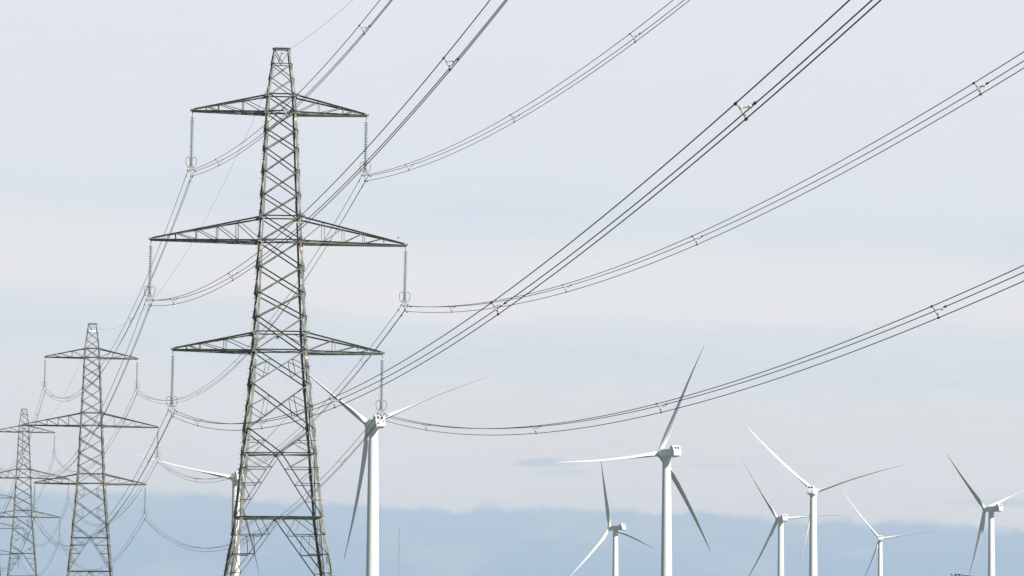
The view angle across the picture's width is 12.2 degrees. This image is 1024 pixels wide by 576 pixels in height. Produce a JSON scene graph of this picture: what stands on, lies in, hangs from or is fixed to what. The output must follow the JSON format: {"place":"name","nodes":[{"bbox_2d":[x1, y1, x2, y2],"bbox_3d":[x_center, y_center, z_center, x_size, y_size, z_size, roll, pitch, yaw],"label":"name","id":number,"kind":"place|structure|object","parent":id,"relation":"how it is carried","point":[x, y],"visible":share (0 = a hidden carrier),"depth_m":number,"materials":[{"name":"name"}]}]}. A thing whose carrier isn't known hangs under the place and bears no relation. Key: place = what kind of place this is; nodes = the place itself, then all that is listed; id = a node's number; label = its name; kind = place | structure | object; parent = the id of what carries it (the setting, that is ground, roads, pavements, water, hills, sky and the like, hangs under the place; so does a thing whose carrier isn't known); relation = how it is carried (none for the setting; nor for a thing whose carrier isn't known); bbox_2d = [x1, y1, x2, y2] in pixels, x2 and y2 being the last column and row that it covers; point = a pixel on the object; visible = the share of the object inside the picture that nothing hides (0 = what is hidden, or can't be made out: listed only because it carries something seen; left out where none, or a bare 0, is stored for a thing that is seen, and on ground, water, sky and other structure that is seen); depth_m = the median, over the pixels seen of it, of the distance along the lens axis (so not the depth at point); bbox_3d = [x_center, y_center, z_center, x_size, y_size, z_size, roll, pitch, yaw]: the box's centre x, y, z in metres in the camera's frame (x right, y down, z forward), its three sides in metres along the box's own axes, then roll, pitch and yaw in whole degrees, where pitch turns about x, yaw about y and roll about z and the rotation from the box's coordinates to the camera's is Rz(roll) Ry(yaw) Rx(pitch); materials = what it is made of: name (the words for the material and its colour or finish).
{"place":"outdoors","nodes":[
{"label":"outdoors","id":0,"kind":"place"},
{"bbox_2d":[398,528,399,575],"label":"measuring mast","id":1,"kind":"object","parent":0,"point":[398,555],"visible":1,"depth_m":2396.34,"materials":[{"name":"grey metal"}]},
{"bbox_2d":[0,0,1023,575],"label":"sky","id":2,"kind":"structure","parent":0,"point":[97,97],"materials":[{"name":"grey"}]},
{"bbox_3d":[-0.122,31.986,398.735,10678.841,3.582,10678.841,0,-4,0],"label":"ground","id":3,"kind":"structure","parent":0,"visible":0},
{"bbox_2d":[0,494,24,575],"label":"tension pylon","id":4,"kind":"object","parent":3,"relation":"on","point":[8,528],"visible":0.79,"depth_m":1408.36,"materials":[{"name":"metal"}]},
{"bbox_2d":[0,409,68,575],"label":"electricity pylon","id":5,"kind":"object","parent":3,"relation":"on","point":[19,431],"visible":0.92,"depth_m":1064.03,"materials":[{"name":"metal"}]},
{"bbox_2d":[22,323,158,575],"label":"electricity pylon","id":6,"kind":"object","parent":3,"relation":"on","point":[77,483],"visible":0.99,"depth_m":717.77,"materials":[{"name":"metal"}]},
{"bbox_2d":[20,428,24,459],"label":"insulator string","id":7,"kind":"object","parent":6,"relation":"hanging from","point":[22,455],"visible":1,"depth_m":716.70,"materials":[{"name":"glass"}]},
{"bbox_2d":[0,0,489,513],"bbox_3d":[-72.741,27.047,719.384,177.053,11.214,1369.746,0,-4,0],"label":"conductor wire","id":8,"kind":"object","parent":7,"relation":"hanging from","point":[306,210],"visible":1,"depth_m":219.73,"materials":[{"name":"metal"}]},
{"bbox_2d":[0,0,507,518],"bbox_3d":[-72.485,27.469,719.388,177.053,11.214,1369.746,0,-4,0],"label":"conductor wire","id":9,"kind":"object","parent":7,"relation":"hanging from","point":[316,214],"visible":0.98,"depth_m":223.29,"materials":[{"name":"metal"}]},
{"bbox_2d":[442,58,458,70],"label":"bundle spacer","id":10,"kind":"object","parent":9,"relation":"attached to","point":[447,61],"visible":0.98,"depth_m":176.68,"materials":[{"name":"metal"}]},
{"bbox_2d":[31,486,36,514],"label":"insulator string","id":11,"kind":"object","parent":6,"relation":"hanging from","point":[34,490],"visible":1,"depth_m":716.36,"materials":[{"name":"glass"}]},
{"bbox_2d":[3,0,849,568],"bbox_3d":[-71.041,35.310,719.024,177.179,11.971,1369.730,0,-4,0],"label":"conductor wire","id":12,"kind":"object","parent":11,"relation":"hanging from","point":[557,252],"visible":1,"depth_m":152.84,"materials":[{"name":"metal"}]},
{"bbox_2d":[0,0,881,570],"bbox_3d":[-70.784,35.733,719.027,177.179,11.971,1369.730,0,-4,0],"label":"conductor wire","id":13,"kind":"object","parent":11,"relation":"hanging from","point":[568,262],"visible":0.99,"depth_m":149.89,"materials":[{"name":"metal"}]},
{"bbox_2d":[490,301,505,315],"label":"bundle spacer","id":14,"kind":"object","parent":13,"relation":"attached to","point":[495,305],"visible":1,"depth_m":176.26,"materials":[{"name":"metal"}]},
{"bbox_2d":[734,101,756,120],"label":"bundle spacer","id":15,"kind":"object","parent":13,"relation":"attached to","point":[740,107],"visible":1,"depth_m":125.93,"materials":[{"name":"metal"}]},
{"bbox_2d":[42,360,47,391],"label":"insulator string","id":16,"kind":"object","parent":6,"relation":"hanging from","point":[44,384],"visible":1,"depth_m":717.83,"materials":[{"name":"glass"}]},
{"bbox_2d":[134,360,139,393],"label":"insulator string","id":17,"kind":"object","parent":6,"relation":"hanging from","point":[136,389],"visible":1,"depth_m":719.61,"materials":[{"name":"glass"}]},
{"bbox_2d":[16,0,672,509],"bbox_3d":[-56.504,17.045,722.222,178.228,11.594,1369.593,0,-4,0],"label":"conductor wire","id":18,"kind":"object","parent":17,"relation":"hanging from","point":[422,158],"visible":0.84,"depth_m":327.54,"materials":[{"name":"metal"}]},
{"bbox_2d":[142,485,147,517],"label":"insulator string","id":19,"kind":"object","parent":6,"relation":"hanging from","point":[145,488],"visible":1,"depth_m":718.48,"materials":[{"name":"glass"}]},
{"bbox_2d":[154,431,158,460],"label":"insulator string","id":20,"kind":"object","parent":6,"relation":"hanging from","point":[157,458],"visible":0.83,"depth_m":719.28,"materials":[{"name":"glass"}]},
{"bbox_2d":[30,51,1023,540],"bbox_3d":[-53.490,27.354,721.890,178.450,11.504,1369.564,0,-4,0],"label":"conductor wire","id":21,"kind":"object","parent":20,"relation":"hanging from","point":[660,249],"visible":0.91,"depth_m":245.54,"materials":[{"name":"metal"}]},
{"bbox_2d":[137,420,284,575],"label":"wind turbine","id":22,"kind":"object","parent":3,"relation":"on","point":[234,480],"visible":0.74,"depth_m":2103.16,"materials":[{"name":"white paint"}]},
{"bbox_2d":[149,47,407,575],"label":"electricity pylon","id":23,"kind":"object","parent":3,"relation":"on","point":[303,350],"visible":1,"depth_m":377.79,"materials":[{"name":"metal"}]},
{"bbox_2d":[144,245,154,304],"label":"insulator string","id":24,"kind":"object","parent":23,"relation":"hanging from","point":[149,297],"visible":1,"depth_m":376.59,"materials":[{"name":"ceramic"}]},
{"bbox_2d":[1,0,505,516],"bbox_3d":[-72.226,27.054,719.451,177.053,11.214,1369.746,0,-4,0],"label":"conductor wire","id":25,"kind":"object","parent":24,"relation":"hanging from","point":[343,184],"visible":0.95,"depth_m":219.16,"materials":[{"name":"metal"}]},
{"bbox_2d":[166,351,176,415],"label":"insulator string","id":26,"kind":"object","parent":23,"relation":"hanging from","point":[171,407],"visible":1,"depth_m":376.21,"materials":[{"name":"metal"}]},
{"bbox_2d":[2,0,872,568],"bbox_3d":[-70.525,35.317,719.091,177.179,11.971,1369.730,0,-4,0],"label":"conductor wire","id":27,"kind":"object","parent":26,"relation":"hanging from","point":[570,254],"visible":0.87,"depth_m":151.66,"materials":[{"name":"metal"}]},
{"bbox_2d":[0,5,346,487],"bbox_3d":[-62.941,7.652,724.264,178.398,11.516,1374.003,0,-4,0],"label":"earth wire","id":28,"kind":"object","parent":23,"relation":"attached to","point":[203,222],"visible":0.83,"depth_m":460.03,"materials":[{"name":"metal"}]},
{"bbox_2d":[186,113,196,176],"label":"insulator string","id":29,"kind":"object","parent":23,"relation":"hanging from","point":[191,144],"visible":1,"depth_m":377.73,"materials":[{"name":"metal"}]},
{"bbox_2d":[1,0,379,469],"bbox_3d":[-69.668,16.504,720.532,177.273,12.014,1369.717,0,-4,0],"label":"conductor wire","id":30,"kind":"object","parent":29,"relation":"hanging from","point":[211,161],"visible":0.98,"depth_m":329.53,"materials":[{"name":"metal"}]},
{"bbox_2d":[2,0,390,468],"bbox_3d":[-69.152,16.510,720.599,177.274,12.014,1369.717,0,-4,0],"label":"conductor wire","id":31,"kind":"object","parent":29,"relation":"hanging from","point":[223,159],"visible":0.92,"depth_m":330.10,"materials":[{"name":"metal"}]},
{"bbox_2d":[2,0,391,471],"bbox_3d":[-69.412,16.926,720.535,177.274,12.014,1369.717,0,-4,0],"label":"conductor wire","id":32,"kind":"object","parent":29,"relation":"hanging from","point":[219,165],"visible":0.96,"depth_m":324.80,"materials":[{"name":"metal"}]},
{"bbox_2d":[360,118,370,180],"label":"insulator string","id":33,"kind":"object","parent":23,"relation":"hanging from","point":[365,173],"visible":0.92,"depth_m":379.51,"materials":[{"name":"metal"}]},
{"bbox_2d":[19,0,683,509],"bbox_3d":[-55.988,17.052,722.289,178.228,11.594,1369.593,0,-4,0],"label":"conductor wire","id":34,"kind":"object","parent":33,"relation":"hanging from","point":[435,156],"visible":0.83,"depth_m":309.89,"materials":[{"name":"metal"}]},
{"bbox_2d":[30,0,689,509],"bbox_3d":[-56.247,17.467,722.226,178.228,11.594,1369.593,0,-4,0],"label":"conductor wire","id":35,"kind":"object","parent":33,"relation":"hanging from","point":[426,164],"visible":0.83,"depth_m":320.71,"materials":[{"name":"metal"}]},
{"bbox_2d":[376,355,386,419],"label":"insulator string","id":36,"kind":"object","parent":23,"relation":"hanging from","point":[380,412],"visible":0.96,"depth_m":378.33,"materials":[{"name":"metal"}]},
{"bbox_2d":[22,265,1023,575],"bbox_3d":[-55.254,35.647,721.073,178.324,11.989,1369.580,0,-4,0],"label":"conductor wire","id":37,"kind":"object","parent":36,"relation":"hanging from","point":[632,409],"visible":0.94,"depth_m":235.40,"materials":[{"name":"metal"}]},
{"bbox_2d":[22,272,1023,575],"bbox_3d":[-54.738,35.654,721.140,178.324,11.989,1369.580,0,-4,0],"label":"conductor wire","id":38,"kind":"object","parent":36,"relation":"hanging from","point":[672,402],"visible":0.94,"depth_m":232.41,"materials":[{"name":"metal"}]},
{"bbox_2d":[28,281,1023,574],"bbox_3d":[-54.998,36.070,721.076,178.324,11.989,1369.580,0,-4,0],"label":"conductor wire","id":39,"kind":"object","parent":36,"relation":"hanging from","point":[646,415],"visible":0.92,"depth_m":230.69,"materials":[{"name":"metal"}]},
{"bbox_2d":[930,305,945,318],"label":"bundle spacer","id":40,"kind":"object","parent":39,"relation":"attached to","point":[935,309],"visible":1,"depth_m":178.41,"materials":[{"name":"metal"}]},
{"bbox_2d":[399,247,409,310],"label":"insulator string","id":41,"kind":"object","parent":23,"relation":"hanging from","point":[404,303],"visible":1,"depth_m":379.19,"materials":[{"name":"ceramic"}]},
{"bbox_2d":[25,68,1023,539],"bbox_3d":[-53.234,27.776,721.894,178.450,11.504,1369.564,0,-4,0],"label":"conductor wire","id":42,"kind":"object","parent":41,"relation":"hanging from","point":[643,266],"visible":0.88,"depth_m":245.69,"materials":[{"name":"metal"}]},
{"bbox_2d":[972,82,988,95],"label":"bundle spacer","id":43,"kind":"object","parent":42,"relation":"attached to","point":[979,90],"visible":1,"depth_m":180.04,"materials":[{"name":"metal"}]},
{"bbox_2d":[27,61,1023,543],"bbox_3d":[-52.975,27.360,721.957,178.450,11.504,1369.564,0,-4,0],"label":"conductor wire","id":44,"kind":"object","parent":41,"relation":"hanging from","point":[661,253],"visible":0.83,"depth_m":240.70,"materials":[{"name":"metal"}]},
{"bbox_2d":[271,340,485,575],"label":"wind turbine","id":45,"kind":"object","parent":3,"relation":"on","point":[370,445],"visible":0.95,"depth_m":1567.76,"materials":[{"name":"white paint"}]},
{"bbox_2d":[570,461,651,575],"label":"wind turbine","id":46,"kind":"object","parent":3,"relation":"on","point":[619,528],"visible":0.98,"depth_m":3014.48,"materials":[{"name":"white paint"}]},
{"bbox_2d":[569,349,709,575],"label":"wind turbine","id":47,"kind":"object","parent":3,"relation":"on","point":[664,456],"visible":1,"depth_m":1795.67,"materials":[{"name":"white paint"}]},
{"bbox_2d":[744,463,835,575],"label":"wind turbine","id":48,"kind":"object","parent":3,"relation":"on","point":[780,520],"visible":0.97,"depth_m":2835.28,"materials":[{"name":"white paint"}]},
{"bbox_2d":[751,431,901,575],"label":"wind turbine","id":49,"kind":"object","parent":3,"relation":"on","point":[812,491],"visible":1,"depth_m":2307.01,"materials":[{"name":"white paint"}]},
{"bbox_2d":[845,494,933,575],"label":"wind turbine","id":50,"kind":"object","parent":3,"relation":"on","point":[881,538],"visible":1,"depth_m":3589.45,"materials":[{"name":"white paint"}]},
{"bbox_2d":[946,453,1023,575],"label":"wind turbine","id":51,"kind":"object","parent":3,"relation":"on","point":[991,509],"visible":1,"depth_m":2680.51,"materials":[{"name":"white paint"}]}
]}

